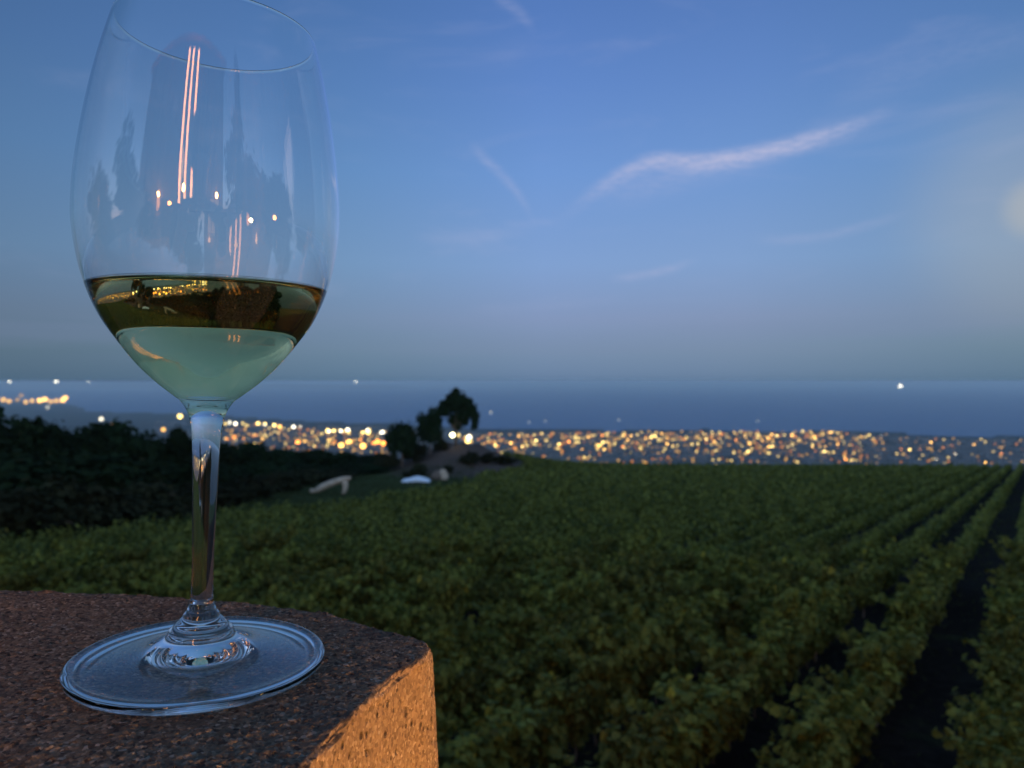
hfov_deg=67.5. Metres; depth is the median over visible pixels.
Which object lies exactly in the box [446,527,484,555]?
grape vine
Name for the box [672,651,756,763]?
grape vine
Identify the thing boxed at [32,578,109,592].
grape vine
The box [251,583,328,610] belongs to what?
grape vine
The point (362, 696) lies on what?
rough wall
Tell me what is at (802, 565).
grape vine
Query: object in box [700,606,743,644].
grape vine
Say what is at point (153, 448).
dark tree
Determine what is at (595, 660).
grape vine
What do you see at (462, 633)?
grape vine
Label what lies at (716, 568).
grape vine
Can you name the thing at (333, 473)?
dark shrub
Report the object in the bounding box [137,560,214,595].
grape vine
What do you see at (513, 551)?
grape vine
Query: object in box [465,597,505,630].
grape vine
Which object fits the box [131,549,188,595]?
grape vine
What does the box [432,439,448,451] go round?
shrub
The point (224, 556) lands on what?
grape vine
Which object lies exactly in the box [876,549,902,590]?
grape vine
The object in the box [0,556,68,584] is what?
grape vine
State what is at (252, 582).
grape vine
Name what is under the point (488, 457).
mound shrub
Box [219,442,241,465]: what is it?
dark tree
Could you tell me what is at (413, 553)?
grape vine
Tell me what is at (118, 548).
grape vine
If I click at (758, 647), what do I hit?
grape vine
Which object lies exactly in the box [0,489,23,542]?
dark shrub
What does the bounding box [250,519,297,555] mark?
grape vine
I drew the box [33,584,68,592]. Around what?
grape vine
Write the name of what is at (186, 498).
dark shrub
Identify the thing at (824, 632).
grape vine
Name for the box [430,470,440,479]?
field stone
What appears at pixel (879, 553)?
grape vine
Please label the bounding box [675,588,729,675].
grape vine
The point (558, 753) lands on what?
grape vine
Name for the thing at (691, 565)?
grape vine
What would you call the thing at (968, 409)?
sea
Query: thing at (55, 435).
dark tree
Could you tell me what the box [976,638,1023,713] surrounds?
grape vine
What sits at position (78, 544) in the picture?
grape vine
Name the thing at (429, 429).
tree
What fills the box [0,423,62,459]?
dark tree
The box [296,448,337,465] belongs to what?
dark tree
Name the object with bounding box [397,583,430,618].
grape vine
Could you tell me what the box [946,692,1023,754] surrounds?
grape vine
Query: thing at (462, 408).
oak tree
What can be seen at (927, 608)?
grape vine
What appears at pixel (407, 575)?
grape vine
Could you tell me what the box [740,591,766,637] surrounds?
grape vine
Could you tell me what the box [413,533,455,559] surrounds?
grape vine
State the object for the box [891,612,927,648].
grape vine
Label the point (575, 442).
dim city lights
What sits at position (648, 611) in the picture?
grape vine
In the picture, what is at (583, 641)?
grape vine
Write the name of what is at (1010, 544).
grape vine
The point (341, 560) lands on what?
grape vine
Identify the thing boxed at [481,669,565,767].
grape vine
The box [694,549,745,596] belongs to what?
grape vine
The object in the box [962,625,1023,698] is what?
grape vine
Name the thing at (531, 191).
sky
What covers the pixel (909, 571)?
grape vine
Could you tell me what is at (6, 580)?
grape vine
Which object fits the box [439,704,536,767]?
grape vine
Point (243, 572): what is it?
grape vine
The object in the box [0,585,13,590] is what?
grape vine
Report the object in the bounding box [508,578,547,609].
grape vine
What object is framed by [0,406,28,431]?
dark tree
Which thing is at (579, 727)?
grape vine
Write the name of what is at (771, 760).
grape vine
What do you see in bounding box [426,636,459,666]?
grape vine
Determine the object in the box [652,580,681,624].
grape vine
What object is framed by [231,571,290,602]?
grape vine
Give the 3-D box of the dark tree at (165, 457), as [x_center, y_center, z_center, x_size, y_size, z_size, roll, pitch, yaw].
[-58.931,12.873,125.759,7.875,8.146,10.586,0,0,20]
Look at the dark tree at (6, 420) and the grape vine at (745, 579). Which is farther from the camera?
the dark tree at (6, 420)
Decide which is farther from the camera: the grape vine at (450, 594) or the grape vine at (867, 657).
the grape vine at (450, 594)
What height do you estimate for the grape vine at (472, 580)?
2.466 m
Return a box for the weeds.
[57,458,1023,767]
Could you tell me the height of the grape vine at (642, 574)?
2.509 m
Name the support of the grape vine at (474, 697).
on the ground
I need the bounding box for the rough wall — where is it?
[0,590,437,767]
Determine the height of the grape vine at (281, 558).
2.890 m
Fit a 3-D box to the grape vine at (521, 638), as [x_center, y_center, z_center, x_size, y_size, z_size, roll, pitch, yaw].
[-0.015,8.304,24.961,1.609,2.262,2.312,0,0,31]
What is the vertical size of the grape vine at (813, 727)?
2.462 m
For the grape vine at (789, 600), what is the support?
on the ground
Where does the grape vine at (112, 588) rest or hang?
on the ground
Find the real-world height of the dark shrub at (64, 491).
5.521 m
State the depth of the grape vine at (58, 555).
36.10 m
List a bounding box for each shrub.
[0,487,88,548]
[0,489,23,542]
[6,471,115,544]
[64,482,135,533]
[91,494,165,536]
[118,480,190,527]
[169,486,191,522]
[173,482,238,512]
[318,468,355,482]
[373,452,399,469]
[398,441,428,462]
[401,471,417,476]
[410,463,430,474]
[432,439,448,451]
[443,465,453,472]
[457,451,481,464]
[480,452,498,462]
[496,455,518,464]
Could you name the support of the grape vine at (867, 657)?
on the ground
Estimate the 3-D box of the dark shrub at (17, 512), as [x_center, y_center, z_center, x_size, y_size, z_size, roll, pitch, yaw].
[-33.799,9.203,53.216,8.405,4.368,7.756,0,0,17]
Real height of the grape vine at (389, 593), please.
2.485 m
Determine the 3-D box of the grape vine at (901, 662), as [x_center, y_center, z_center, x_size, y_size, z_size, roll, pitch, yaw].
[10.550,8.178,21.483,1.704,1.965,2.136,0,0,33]
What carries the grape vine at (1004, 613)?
on the ground
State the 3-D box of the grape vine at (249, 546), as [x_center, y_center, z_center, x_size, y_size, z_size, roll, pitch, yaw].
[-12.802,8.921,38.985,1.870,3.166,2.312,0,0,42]
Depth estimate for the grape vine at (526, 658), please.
20.45 m
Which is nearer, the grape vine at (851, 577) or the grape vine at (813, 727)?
the grape vine at (813, 727)
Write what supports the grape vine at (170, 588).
on the ground
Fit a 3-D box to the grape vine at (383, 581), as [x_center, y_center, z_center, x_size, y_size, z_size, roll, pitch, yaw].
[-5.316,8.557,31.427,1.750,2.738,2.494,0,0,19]
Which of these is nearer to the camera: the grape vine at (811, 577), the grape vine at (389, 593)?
the grape vine at (389, 593)
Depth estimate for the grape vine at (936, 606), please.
28.91 m
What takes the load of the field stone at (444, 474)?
on the ground
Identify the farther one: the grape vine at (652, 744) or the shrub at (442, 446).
the shrub at (442, 446)
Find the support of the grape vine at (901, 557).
on the ground
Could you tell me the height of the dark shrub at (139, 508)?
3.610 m
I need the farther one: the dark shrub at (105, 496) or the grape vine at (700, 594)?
the dark shrub at (105, 496)
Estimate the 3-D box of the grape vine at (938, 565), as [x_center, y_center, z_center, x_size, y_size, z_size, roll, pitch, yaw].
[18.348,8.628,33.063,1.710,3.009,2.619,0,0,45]
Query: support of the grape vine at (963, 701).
on the ground
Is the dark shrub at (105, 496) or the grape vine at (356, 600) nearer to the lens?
the grape vine at (356, 600)
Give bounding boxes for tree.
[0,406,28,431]
[0,414,62,460]
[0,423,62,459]
[43,419,80,455]
[49,425,103,458]
[63,421,124,459]
[97,417,143,458]
[127,428,164,461]
[146,438,181,465]
[163,424,191,464]
[177,461,228,483]
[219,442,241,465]
[224,444,265,466]
[236,439,284,463]
[258,447,306,465]
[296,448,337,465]
[321,450,355,465]
[335,452,373,463]
[357,452,403,463]
[384,420,419,466]
[416,405,444,455]
[435,388,480,444]
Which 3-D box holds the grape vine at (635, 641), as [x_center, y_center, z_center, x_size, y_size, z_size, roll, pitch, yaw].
[2.787,7.542,19.835,1.970,3.211,2.571,0,0,10]
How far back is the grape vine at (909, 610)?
24.16 m
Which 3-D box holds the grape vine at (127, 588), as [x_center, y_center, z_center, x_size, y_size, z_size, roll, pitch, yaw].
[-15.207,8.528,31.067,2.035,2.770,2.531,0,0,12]
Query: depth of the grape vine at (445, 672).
17.63 m
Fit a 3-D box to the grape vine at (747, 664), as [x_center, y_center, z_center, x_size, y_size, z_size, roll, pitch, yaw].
[5.146,7.563,18.457,2.150,2.815,1.756,0,0,-23]
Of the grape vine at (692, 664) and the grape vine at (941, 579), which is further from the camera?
the grape vine at (941, 579)
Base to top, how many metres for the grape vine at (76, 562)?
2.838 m
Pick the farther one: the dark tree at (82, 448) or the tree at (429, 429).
the tree at (429, 429)
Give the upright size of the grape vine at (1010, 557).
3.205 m
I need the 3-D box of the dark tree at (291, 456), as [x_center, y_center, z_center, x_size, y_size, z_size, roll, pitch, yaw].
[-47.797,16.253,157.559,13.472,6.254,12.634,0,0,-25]
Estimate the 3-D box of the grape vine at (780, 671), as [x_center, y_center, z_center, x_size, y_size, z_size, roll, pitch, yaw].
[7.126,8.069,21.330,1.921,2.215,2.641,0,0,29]
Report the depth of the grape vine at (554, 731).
16.41 m
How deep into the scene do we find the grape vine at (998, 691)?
17.70 m
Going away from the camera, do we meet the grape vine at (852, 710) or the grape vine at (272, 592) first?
the grape vine at (852, 710)
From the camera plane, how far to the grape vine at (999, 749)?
14.47 m
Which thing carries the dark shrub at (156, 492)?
on the ground
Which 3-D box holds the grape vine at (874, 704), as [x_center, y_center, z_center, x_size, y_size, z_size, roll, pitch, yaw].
[7.461,7.705,17.027,1.890,2.229,2.139,0,0,28]
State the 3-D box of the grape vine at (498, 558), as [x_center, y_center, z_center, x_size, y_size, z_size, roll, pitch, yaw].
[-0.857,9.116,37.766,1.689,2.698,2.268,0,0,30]
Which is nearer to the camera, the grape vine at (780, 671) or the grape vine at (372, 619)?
the grape vine at (780, 671)
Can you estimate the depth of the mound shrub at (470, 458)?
166.84 m
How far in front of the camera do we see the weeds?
95.24 m
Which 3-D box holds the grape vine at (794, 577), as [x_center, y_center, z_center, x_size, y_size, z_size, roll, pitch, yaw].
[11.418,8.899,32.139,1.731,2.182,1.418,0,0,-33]
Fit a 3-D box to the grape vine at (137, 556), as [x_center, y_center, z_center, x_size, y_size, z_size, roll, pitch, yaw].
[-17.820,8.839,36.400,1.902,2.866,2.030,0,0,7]
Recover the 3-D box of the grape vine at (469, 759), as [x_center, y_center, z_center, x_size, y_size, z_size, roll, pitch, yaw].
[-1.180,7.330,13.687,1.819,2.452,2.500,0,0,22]
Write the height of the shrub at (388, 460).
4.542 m
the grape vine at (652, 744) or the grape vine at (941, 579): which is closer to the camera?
the grape vine at (652, 744)
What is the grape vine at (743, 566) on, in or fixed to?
on the ground
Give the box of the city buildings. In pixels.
[153,421,1023,467]
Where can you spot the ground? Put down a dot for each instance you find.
(938, 684)
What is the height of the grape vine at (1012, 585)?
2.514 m
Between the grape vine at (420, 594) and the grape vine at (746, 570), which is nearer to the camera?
the grape vine at (420, 594)
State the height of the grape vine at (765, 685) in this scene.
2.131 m
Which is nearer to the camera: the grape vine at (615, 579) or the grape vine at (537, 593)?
the grape vine at (537, 593)
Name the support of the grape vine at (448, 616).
on the ground
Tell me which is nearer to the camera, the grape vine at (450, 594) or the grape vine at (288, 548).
the grape vine at (450, 594)
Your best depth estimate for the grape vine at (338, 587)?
28.52 m
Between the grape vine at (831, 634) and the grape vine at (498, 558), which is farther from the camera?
the grape vine at (498, 558)
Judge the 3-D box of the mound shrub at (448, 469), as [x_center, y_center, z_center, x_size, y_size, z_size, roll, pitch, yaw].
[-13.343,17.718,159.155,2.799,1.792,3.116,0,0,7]
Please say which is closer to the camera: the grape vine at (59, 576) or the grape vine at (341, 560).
the grape vine at (59, 576)
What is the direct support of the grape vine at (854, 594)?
on the ground
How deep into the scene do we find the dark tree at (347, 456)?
171.24 m
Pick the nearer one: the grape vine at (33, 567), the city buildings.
the grape vine at (33, 567)
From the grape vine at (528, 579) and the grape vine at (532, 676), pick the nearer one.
the grape vine at (532, 676)
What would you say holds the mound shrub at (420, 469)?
on the ground
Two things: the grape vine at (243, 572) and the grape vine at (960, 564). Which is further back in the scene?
the grape vine at (960, 564)
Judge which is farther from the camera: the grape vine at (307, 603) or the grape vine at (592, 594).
the grape vine at (592, 594)
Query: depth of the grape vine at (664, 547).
40.60 m
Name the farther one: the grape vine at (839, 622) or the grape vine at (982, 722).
the grape vine at (839, 622)
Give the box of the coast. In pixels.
[0,380,413,388]
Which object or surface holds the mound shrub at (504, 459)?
on the ground
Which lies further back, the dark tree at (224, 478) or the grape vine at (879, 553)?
the dark tree at (224, 478)
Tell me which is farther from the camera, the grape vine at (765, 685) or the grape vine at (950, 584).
the grape vine at (950, 584)
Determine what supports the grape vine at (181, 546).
on the ground
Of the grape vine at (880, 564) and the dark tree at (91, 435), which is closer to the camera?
the grape vine at (880, 564)
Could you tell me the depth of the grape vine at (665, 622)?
21.25 m
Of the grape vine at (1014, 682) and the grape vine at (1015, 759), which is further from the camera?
the grape vine at (1014, 682)
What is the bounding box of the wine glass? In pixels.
[59,0,339,715]
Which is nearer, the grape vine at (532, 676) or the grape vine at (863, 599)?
the grape vine at (532, 676)
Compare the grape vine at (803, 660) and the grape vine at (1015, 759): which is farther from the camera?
the grape vine at (803, 660)
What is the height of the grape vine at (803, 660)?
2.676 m
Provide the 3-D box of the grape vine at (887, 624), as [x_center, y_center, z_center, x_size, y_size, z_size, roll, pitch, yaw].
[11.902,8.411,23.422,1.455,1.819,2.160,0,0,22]
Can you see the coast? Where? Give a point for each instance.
(109, 384)
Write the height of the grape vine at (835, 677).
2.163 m
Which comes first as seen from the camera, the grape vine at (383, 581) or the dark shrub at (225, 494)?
the grape vine at (383, 581)
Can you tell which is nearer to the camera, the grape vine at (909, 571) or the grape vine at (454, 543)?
the grape vine at (909, 571)
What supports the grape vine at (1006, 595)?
on the ground
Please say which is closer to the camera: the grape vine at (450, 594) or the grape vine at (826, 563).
the grape vine at (450, 594)
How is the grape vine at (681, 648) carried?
on the ground
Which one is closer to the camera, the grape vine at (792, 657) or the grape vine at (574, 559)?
the grape vine at (792, 657)
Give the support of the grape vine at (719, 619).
on the ground
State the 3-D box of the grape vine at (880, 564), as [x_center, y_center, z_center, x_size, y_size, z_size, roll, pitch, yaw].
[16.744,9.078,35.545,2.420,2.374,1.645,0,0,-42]
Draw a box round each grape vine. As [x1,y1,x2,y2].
[0,549,30,565]
[0,552,41,578]
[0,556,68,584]
[0,559,55,591]
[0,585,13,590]
[12,552,48,564]
[19,565,87,591]
[27,552,63,574]
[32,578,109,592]
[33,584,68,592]
[35,549,92,582]
[40,546,86,575]
[50,537,97,553]
[71,579,123,593]
[93,556,168,594]
[105,537,164,586]
[112,545,150,555]
[129,567,219,598]
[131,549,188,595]
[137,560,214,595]
[158,556,220,572]
[159,565,238,579]
[173,539,231,562]
[185,561,254,595]
[187,546,234,570]
[213,565,263,602]
[214,576,285,605]
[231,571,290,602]
[237,528,284,566]
[245,549,292,589]
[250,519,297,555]
[251,542,301,572]
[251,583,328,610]
[275,550,305,571]
[286,574,358,613]
[297,590,356,617]
[310,567,377,618]
[330,551,361,567]
[333,552,390,612]
[341,609,365,623]
[350,596,384,629]
[354,579,420,631]
[363,553,408,611]
[369,595,437,640]
[381,562,422,603]
[395,539,442,569]
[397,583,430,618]
[409,567,463,616]
[412,571,470,629]
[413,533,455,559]
[419,610,455,645]
[420,530,476,569]
[421,606,476,674]
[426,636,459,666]
[433,625,472,739]
[433,656,505,737]
[436,708,511,767]
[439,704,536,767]
[445,566,488,616]
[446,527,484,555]
[462,652,522,722]
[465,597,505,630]
[468,539,513,591]
[474,636,549,706]
[479,598,549,656]
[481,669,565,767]
[492,546,520,576]
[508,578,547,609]
[513,565,567,605]
[520,682,585,767]
[521,572,582,627]
[522,567,546,588]
[522,734,646,767]
[523,648,559,700]
[530,619,588,684]
[533,607,614,683]
[534,658,615,761]
[546,575,600,626]
[549,548,588,597]
[549,621,630,745]
[575,555,616,615]
[578,603,657,723]
[579,561,633,609]
[596,689,685,767]
[598,577,648,645]
[605,713,705,767]
[609,560,647,601]
[617,563,645,598]
[617,595,697,704]
[622,677,724,767]
[630,592,668,623]
[635,644,669,714]
[649,551,688,587]
[650,667,741,767]
[651,541,673,572]
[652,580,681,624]
[663,551,696,579]
[663,601,705,686]
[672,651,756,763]
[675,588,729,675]
[675,618,710,677]
[678,603,738,661]
[684,626,764,748]
[686,558,698,577]
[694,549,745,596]
[696,554,737,597]
[696,582,717,607]
[698,608,782,717]
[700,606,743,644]
[702,576,763,636]
[723,556,747,594]
[724,557,778,620]
[725,554,749,595]
[736,623,804,695]
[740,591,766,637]
[752,746,827,767]
[753,644,778,717]
[754,605,819,685]
[755,607,814,695]
[763,684,875,767]
[763,715,845,767]
[766,579,841,677]
[771,571,804,611]
[776,554,816,589]
[784,677,874,767]
[793,550,831,569]
[800,573,857,644]
[801,594,840,661]
[803,667,893,765]
[804,602,829,669]
[808,563,870,638]
[809,560,820,581]
[819,665,881,699]
[822,607,846,652]
[830,661,903,734]
[837,622,911,693]
[837,628,927,725]
[841,559,881,617]
[843,581,860,629]
[849,560,892,606]
[853,638,920,692]
[857,550,895,600]
[860,536,902,590]
[863,619,921,680]
[869,570,935,652]
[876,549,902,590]
[879,621,927,674]
[889,552,905,586]
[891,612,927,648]
[895,582,943,633]
[898,584,948,633]
[900,563,963,620]
[903,569,956,607]
[917,593,932,643]
[918,546,962,600]
[919,541,966,593]
[924,543,966,587]
[926,567,963,602]
[926,589,946,635]
[931,726,1023,767]
[935,543,971,577]
[941,686,1023,750]
[944,703,1023,767]
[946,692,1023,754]
[956,553,969,583]
[961,652,1023,717]
[961,680,1016,746]
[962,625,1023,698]
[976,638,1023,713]
[980,614,1023,647]
[981,587,1023,607]
[982,582,1023,609]
[984,562,1023,592]
[985,598,1023,630]
[987,573,1023,593]
[988,540,1023,574]
[996,533,1023,553]
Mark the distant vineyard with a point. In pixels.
(615, 489)
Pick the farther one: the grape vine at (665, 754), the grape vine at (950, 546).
the grape vine at (950, 546)
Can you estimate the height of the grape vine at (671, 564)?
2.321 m
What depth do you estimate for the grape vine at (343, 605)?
25.40 m
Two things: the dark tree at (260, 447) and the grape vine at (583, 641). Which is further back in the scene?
the dark tree at (260, 447)
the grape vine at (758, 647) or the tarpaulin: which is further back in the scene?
the tarpaulin
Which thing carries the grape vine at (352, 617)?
on the ground
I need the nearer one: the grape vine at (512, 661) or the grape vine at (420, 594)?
the grape vine at (512, 661)
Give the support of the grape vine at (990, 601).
on the ground
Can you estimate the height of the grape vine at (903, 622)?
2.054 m
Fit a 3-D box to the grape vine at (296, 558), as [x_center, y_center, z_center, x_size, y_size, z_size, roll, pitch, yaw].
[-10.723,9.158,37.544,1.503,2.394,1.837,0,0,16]
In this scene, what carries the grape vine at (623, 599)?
on the ground
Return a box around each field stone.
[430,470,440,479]
[440,469,448,479]
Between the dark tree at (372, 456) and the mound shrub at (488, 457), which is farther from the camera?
the dark tree at (372, 456)
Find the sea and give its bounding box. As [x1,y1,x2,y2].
[0,383,1023,436]
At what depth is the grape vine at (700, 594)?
31.41 m
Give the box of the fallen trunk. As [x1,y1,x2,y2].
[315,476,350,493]
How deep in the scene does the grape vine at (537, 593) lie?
26.91 m
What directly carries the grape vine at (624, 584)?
on the ground
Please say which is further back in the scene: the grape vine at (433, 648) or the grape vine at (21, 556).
the grape vine at (21, 556)
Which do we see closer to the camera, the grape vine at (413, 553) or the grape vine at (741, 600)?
the grape vine at (741, 600)
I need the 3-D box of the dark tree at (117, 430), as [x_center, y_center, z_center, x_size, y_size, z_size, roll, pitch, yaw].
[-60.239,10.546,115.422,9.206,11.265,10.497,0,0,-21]
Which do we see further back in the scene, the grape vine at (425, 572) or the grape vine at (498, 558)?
the grape vine at (498, 558)
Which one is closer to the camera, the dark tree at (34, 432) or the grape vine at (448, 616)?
the grape vine at (448, 616)
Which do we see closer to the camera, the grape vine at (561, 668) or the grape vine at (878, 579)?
the grape vine at (561, 668)
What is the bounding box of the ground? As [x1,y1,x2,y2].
[0,400,1023,767]
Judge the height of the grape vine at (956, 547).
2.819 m
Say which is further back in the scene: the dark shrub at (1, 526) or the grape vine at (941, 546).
the dark shrub at (1, 526)
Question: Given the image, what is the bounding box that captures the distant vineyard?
[0,450,1023,575]
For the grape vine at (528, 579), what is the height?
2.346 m
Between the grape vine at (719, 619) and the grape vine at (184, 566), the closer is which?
the grape vine at (719, 619)
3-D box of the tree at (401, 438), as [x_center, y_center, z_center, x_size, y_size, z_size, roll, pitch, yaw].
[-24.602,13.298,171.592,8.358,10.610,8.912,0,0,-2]
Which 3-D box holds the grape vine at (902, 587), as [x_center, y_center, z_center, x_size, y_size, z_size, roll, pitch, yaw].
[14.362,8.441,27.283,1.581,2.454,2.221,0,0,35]
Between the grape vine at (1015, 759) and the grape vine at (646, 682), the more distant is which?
the grape vine at (646, 682)
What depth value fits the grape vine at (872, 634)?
20.95 m
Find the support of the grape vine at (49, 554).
on the ground
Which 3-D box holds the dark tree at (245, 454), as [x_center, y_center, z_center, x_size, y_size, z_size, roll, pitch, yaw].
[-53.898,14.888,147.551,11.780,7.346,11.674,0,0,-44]
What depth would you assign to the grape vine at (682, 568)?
36.27 m
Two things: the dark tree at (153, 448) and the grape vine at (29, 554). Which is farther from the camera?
the dark tree at (153, 448)
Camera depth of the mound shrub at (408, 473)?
153.19 m
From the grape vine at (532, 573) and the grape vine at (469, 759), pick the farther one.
the grape vine at (532, 573)
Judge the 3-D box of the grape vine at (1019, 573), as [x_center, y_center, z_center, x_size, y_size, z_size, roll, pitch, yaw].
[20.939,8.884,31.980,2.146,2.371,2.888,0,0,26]
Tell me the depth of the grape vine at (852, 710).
15.93 m
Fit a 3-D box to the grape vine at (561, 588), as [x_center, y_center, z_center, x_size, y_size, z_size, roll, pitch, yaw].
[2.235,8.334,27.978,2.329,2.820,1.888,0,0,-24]
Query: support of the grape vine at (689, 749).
on the ground
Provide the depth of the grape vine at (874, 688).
18.80 m
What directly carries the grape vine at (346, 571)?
on the ground
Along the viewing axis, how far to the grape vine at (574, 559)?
32.94 m
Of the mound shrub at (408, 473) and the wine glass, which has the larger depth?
the mound shrub at (408, 473)
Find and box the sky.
[0,0,1023,382]
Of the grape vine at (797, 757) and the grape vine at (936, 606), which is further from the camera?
the grape vine at (936, 606)
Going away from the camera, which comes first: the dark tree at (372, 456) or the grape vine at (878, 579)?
the grape vine at (878, 579)
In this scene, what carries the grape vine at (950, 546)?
on the ground
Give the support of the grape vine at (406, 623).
on the ground
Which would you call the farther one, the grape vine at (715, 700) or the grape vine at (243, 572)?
the grape vine at (243, 572)
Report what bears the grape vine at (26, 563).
on the ground
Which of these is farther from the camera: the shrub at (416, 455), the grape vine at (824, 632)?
the shrub at (416, 455)
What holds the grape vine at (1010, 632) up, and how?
on the ground
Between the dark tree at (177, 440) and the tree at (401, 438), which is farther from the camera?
the tree at (401, 438)
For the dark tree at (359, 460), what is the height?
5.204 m
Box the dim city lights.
[224,424,1023,463]
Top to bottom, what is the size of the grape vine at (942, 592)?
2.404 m
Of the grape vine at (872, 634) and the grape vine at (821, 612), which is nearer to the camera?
the grape vine at (872, 634)
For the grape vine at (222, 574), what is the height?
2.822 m
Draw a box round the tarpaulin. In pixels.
[401,476,430,481]

